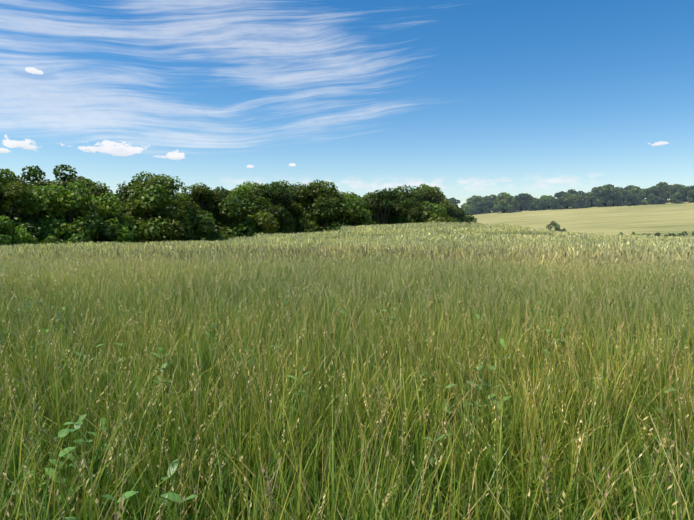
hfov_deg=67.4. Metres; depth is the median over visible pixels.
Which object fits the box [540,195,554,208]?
tree
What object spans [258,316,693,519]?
grass field
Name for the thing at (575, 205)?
tree
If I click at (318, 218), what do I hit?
edge tree
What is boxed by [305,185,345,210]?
tree
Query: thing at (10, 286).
grass field
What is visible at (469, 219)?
edge tree
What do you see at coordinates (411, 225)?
grass field
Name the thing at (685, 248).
grass field
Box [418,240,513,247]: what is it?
grass field
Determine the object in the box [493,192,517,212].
tree
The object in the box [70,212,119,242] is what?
bush
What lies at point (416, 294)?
grass field
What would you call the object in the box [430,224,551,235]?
grass field
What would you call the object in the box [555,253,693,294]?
grass field
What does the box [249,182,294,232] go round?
tree
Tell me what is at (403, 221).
edge tree
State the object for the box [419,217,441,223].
edge tree
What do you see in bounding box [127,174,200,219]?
tree
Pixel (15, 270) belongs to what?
grass field
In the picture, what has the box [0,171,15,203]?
tree
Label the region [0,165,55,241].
tree
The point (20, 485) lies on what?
grass field
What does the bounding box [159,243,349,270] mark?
grass field
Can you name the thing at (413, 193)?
tree
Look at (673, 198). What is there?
tree
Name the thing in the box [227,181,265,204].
tree
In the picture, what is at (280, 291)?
grass field
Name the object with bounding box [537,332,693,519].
grass field
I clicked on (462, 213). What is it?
tree
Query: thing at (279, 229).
edge tree
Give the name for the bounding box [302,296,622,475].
grass field
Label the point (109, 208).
edge tree
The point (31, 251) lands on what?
grass field
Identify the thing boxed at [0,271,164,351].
grass field
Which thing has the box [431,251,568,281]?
grass field
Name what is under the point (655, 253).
grass field
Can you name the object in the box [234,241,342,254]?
grass field
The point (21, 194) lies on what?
tree
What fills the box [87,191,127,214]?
tree
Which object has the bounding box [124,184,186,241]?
edge tree
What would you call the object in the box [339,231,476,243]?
grass field
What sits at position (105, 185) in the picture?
tree
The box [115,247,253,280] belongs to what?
grass field
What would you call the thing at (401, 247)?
grass field
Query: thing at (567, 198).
tree
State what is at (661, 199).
tree
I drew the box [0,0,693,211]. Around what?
sky
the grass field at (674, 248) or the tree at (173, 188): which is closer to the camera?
the grass field at (674, 248)
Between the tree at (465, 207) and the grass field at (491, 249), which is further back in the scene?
the tree at (465, 207)
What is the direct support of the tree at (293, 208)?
on the terrain
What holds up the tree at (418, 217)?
on the terrain
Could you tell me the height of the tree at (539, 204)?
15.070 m
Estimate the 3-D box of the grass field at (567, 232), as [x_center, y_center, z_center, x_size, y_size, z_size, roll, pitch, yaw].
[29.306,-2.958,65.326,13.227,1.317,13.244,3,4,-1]
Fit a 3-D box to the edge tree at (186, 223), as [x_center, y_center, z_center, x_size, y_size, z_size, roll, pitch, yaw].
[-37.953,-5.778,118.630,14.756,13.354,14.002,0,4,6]
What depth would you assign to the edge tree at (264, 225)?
133.39 m
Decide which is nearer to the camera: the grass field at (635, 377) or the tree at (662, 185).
the grass field at (635, 377)
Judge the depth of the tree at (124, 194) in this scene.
136.36 m
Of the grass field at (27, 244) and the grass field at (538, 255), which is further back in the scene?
the grass field at (27, 244)
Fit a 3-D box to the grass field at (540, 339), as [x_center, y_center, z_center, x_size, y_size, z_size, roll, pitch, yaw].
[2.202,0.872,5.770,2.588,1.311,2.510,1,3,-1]
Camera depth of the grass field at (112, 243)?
41.57 m
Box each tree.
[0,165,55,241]
[0,168,39,222]
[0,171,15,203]
[0,186,75,243]
[0,215,41,245]
[7,186,68,233]
[33,164,97,193]
[36,182,111,242]
[47,178,75,184]
[72,178,114,203]
[73,193,138,241]
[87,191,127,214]
[95,181,123,206]
[104,212,158,242]
[116,171,169,202]
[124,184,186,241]
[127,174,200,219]
[127,214,145,242]
[150,207,216,241]
[178,182,226,225]
[178,210,224,241]
[200,223,237,240]
[208,194,264,238]
[213,186,231,199]
[225,183,266,216]
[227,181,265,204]
[229,211,279,235]
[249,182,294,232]
[249,201,288,234]
[261,180,295,199]
[277,214,318,233]
[285,200,303,218]
[286,182,313,211]
[292,179,342,229]
[293,217,323,232]
[300,196,353,233]
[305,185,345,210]
[327,198,369,231]
[342,192,368,209]
[344,210,374,225]
[362,194,396,222]
[363,188,397,223]
[370,219,385,224]
[388,191,420,217]
[389,199,426,223]
[390,214,416,223]
[391,185,429,217]
[410,184,452,216]
[418,201,455,223]
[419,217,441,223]
[445,206,461,220]
[449,197,459,203]
[449,206,467,221]
[457,211,477,224]
[460,204,472,214]
[470,196,484,208]
[470,208,477,214]
[474,199,488,213]
[485,200,494,212]
[489,194,497,207]
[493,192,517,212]
[514,193,529,210]
[519,193,532,209]
[528,203,535,210]
[530,198,544,209]
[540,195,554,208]
[543,200,549,209]
[547,198,557,209]
[554,191,565,206]
[556,193,572,208]
[556,197,564,208]
[565,189,576,193]
[565,194,581,208]
[573,191,585,195]
[573,194,584,207]
[581,200,590,207]
[582,192,593,206]
[583,192,599,206]
[594,185,616,206]
[599,195,610,206]
[606,184,621,189]
[606,189,622,205]
[614,198,624,205]
[617,188,634,204]
[624,193,636,205]
[629,186,647,200]
[630,193,642,204]
[640,199,648,204]
[643,186,662,197]
[646,194,659,203]
[648,182,667,190]
[659,197,664,203]
[660,185,684,201]
[669,192,682,202]
[676,185,685,200]
[683,186,690,200]
[686,189,693,201]
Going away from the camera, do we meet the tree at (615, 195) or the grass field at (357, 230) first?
the grass field at (357, 230)
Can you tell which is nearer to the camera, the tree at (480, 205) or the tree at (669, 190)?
the tree at (669, 190)
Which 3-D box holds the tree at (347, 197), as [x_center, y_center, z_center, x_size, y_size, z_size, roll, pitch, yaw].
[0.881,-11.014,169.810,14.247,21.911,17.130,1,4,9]
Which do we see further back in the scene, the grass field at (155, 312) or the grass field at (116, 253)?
the grass field at (116, 253)
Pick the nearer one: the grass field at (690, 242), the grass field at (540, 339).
the grass field at (540, 339)
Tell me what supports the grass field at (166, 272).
on the terrain
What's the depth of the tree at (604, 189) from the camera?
462.36 m
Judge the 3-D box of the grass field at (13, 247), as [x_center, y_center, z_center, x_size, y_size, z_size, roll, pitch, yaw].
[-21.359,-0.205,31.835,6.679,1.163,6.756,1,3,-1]
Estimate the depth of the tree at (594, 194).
468.45 m
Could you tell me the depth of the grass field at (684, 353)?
4.94 m
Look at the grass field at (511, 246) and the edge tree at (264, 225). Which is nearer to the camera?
the grass field at (511, 246)
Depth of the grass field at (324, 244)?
38.69 m
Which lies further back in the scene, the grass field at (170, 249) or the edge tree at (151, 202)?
the edge tree at (151, 202)
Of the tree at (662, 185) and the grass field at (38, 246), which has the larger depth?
the tree at (662, 185)
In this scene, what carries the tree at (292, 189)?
on the terrain
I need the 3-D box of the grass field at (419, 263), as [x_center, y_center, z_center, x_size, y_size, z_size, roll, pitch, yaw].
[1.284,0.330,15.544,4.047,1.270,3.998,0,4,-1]
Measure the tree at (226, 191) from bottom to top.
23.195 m
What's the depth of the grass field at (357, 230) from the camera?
62.75 m
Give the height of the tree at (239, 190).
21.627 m
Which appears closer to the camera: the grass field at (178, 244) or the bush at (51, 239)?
the grass field at (178, 244)
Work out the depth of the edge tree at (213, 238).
121.62 m
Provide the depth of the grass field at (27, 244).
54.12 m
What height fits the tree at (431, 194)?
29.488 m
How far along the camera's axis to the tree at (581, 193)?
480.92 m
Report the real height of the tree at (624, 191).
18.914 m
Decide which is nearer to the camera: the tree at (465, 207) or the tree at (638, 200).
the tree at (638, 200)
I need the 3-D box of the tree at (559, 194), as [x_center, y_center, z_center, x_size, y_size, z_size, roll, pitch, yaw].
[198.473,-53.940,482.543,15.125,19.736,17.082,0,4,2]
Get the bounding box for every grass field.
[0,240,209,249]
[0,241,130,246]
[0,244,126,259]
[0,246,49,252]
[0,246,73,265]
[0,247,206,271]
[0,249,120,293]
[0,251,71,272]
[0,255,70,308]
[0,255,207,319]
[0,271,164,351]
[0,278,121,388]
[0,294,228,465]
[0,317,186,519]
[0,319,432,519]
[0,418,71,519]
[1,248,171,277]
[8,279,245,389]
[49,252,244,299]
[54,241,154,251]
[60,243,234,260]
[65,289,397,473]
[82,275,261,348]
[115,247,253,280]
[120,260,368,331]
[129,241,252,251]
[154,239,225,242]
[156,276,386,398]
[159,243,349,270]
[160,241,263,249]
[215,236,340,244]
[219,249,350,281]
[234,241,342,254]
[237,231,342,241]
[255,240,345,248]
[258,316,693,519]
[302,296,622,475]
[316,277,524,384]
[329,263,560,329]
[331,243,533,273]
[332,250,457,283]
[339,222,429,233]
[339,225,449,238]
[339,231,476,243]
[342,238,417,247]
[344,241,450,252]
[408,239,492,245]
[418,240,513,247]
[421,221,516,228]
[426,277,603,349]
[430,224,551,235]
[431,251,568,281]
[432,241,553,252]
[436,279,691,390]
[446,232,602,243]
[448,243,617,262]
[449,253,624,298]
[470,261,693,328]
[473,288,693,464]
[475,235,692,249]
[483,248,690,272]
[506,273,693,354]
[510,249,681,281]
[519,242,667,254]
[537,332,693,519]
[542,230,650,236]
[555,233,693,242]
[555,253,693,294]
[557,246,693,260]
[569,286,693,377]
[609,240,693,248]
[609,308,693,397]
[615,243,693,253]
[616,250,693,267]
[620,269,693,337]
[647,424,693,519]
[668,245,693,253]
[672,256,692,279]
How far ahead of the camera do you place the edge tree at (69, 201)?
94.63 m
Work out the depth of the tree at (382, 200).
167.44 m
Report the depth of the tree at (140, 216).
112.17 m
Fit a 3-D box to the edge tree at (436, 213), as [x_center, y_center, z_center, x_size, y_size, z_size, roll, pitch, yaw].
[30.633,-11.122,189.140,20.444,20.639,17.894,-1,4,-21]
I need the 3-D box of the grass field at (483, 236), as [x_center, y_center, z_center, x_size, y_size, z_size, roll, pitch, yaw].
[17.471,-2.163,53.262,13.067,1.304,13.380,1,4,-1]
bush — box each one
[0,215,31,245]
[21,235,58,244]
[41,232,85,243]
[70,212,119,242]
[97,218,132,243]
[546,221,560,230]
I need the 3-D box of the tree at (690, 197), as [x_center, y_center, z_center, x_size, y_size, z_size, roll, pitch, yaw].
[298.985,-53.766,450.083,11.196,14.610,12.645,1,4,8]
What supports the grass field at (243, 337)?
on the terrain
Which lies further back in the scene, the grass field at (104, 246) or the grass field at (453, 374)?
the grass field at (104, 246)
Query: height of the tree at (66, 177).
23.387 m
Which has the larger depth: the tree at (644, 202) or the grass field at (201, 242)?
the tree at (644, 202)
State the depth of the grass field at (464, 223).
72.04 m
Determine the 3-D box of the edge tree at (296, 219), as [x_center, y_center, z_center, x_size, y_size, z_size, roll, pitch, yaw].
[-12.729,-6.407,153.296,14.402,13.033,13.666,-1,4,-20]
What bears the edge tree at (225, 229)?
on the terrain
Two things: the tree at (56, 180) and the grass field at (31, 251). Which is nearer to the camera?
the grass field at (31, 251)
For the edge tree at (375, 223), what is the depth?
167.49 m
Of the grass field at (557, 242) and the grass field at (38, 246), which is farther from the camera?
the grass field at (557, 242)
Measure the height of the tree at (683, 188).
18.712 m
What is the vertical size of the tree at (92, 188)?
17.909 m
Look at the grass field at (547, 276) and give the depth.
12.29 m
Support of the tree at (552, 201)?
on the terrain
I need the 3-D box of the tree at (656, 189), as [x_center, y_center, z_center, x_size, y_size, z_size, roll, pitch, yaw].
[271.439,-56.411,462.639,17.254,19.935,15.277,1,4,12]
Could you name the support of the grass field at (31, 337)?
on the terrain
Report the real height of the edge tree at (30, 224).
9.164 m
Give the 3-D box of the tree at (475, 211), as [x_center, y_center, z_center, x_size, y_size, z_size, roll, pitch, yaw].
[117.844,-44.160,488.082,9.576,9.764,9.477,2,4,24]
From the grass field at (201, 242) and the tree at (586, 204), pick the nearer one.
the grass field at (201, 242)
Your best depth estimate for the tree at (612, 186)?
486.02 m
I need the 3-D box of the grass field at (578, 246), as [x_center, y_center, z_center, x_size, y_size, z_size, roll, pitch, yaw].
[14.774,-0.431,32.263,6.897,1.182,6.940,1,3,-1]
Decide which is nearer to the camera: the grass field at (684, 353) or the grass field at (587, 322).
the grass field at (684, 353)
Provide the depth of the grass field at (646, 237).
50.77 m
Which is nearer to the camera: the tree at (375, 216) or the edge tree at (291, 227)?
the edge tree at (291, 227)
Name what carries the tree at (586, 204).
on the terrain
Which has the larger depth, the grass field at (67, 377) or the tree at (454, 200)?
the tree at (454, 200)
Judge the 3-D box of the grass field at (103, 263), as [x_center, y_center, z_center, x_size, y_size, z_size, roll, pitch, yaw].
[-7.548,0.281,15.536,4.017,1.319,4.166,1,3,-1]
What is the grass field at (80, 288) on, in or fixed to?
on the terrain
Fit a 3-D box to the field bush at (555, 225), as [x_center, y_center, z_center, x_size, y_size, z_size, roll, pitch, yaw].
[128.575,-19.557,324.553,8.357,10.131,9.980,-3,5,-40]
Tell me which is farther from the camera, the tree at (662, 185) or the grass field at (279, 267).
the tree at (662, 185)
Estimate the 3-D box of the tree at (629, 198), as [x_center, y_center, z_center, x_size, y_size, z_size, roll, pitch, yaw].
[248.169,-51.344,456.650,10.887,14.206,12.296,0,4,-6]
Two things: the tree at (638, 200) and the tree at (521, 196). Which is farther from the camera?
the tree at (521, 196)
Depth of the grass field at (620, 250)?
26.11 m
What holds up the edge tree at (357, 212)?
on the terrain
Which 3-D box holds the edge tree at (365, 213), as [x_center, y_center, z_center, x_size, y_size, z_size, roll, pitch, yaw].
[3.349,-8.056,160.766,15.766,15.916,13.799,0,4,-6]
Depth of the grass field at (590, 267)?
15.54 m
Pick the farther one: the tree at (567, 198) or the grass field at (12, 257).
the tree at (567, 198)
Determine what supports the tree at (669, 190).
on the terrain
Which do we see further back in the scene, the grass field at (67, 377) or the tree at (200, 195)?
the tree at (200, 195)
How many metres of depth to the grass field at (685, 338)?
5.97 m
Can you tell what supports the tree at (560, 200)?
on the terrain
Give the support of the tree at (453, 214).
on the terrain
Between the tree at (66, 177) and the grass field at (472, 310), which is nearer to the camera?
the grass field at (472, 310)
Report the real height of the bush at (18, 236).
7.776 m
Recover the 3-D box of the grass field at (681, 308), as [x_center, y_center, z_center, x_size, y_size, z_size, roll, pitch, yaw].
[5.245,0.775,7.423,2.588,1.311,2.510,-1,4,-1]
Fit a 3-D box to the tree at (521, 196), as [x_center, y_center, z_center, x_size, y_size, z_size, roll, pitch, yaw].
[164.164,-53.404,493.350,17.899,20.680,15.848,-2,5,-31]
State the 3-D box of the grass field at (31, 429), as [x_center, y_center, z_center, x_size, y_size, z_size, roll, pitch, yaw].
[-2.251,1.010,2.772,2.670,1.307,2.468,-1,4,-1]
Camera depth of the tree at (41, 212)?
93.73 m
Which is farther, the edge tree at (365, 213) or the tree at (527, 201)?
the tree at (527, 201)
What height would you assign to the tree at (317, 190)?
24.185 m
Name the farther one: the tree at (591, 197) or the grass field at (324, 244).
the tree at (591, 197)
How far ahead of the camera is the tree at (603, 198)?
463.55 m
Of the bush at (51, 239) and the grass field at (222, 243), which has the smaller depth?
the grass field at (222, 243)
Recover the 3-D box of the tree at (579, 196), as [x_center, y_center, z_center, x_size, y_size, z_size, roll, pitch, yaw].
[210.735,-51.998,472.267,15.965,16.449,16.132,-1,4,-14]
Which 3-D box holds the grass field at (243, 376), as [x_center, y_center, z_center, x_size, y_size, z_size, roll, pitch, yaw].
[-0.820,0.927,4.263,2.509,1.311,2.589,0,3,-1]
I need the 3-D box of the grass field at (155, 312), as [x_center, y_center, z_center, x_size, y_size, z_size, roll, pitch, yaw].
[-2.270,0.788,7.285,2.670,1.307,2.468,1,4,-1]
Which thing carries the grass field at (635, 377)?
on the terrain
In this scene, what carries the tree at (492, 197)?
on the terrain
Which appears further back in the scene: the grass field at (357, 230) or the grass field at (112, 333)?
the grass field at (357, 230)
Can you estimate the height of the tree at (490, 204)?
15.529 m
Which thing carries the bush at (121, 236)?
on the grass field
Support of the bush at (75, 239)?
on the terrain
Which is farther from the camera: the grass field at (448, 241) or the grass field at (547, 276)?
the grass field at (448, 241)
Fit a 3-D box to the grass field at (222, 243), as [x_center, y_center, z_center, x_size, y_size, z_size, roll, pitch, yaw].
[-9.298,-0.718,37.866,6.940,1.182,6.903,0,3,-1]
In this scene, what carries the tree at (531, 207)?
on the terrain
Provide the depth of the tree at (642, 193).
464.67 m
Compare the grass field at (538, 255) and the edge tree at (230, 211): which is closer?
the grass field at (538, 255)
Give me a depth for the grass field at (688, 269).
13.97 m
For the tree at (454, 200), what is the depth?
520.41 m
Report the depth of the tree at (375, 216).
173.86 m
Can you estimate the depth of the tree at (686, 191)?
456.83 m
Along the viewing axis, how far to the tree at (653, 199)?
453.65 m

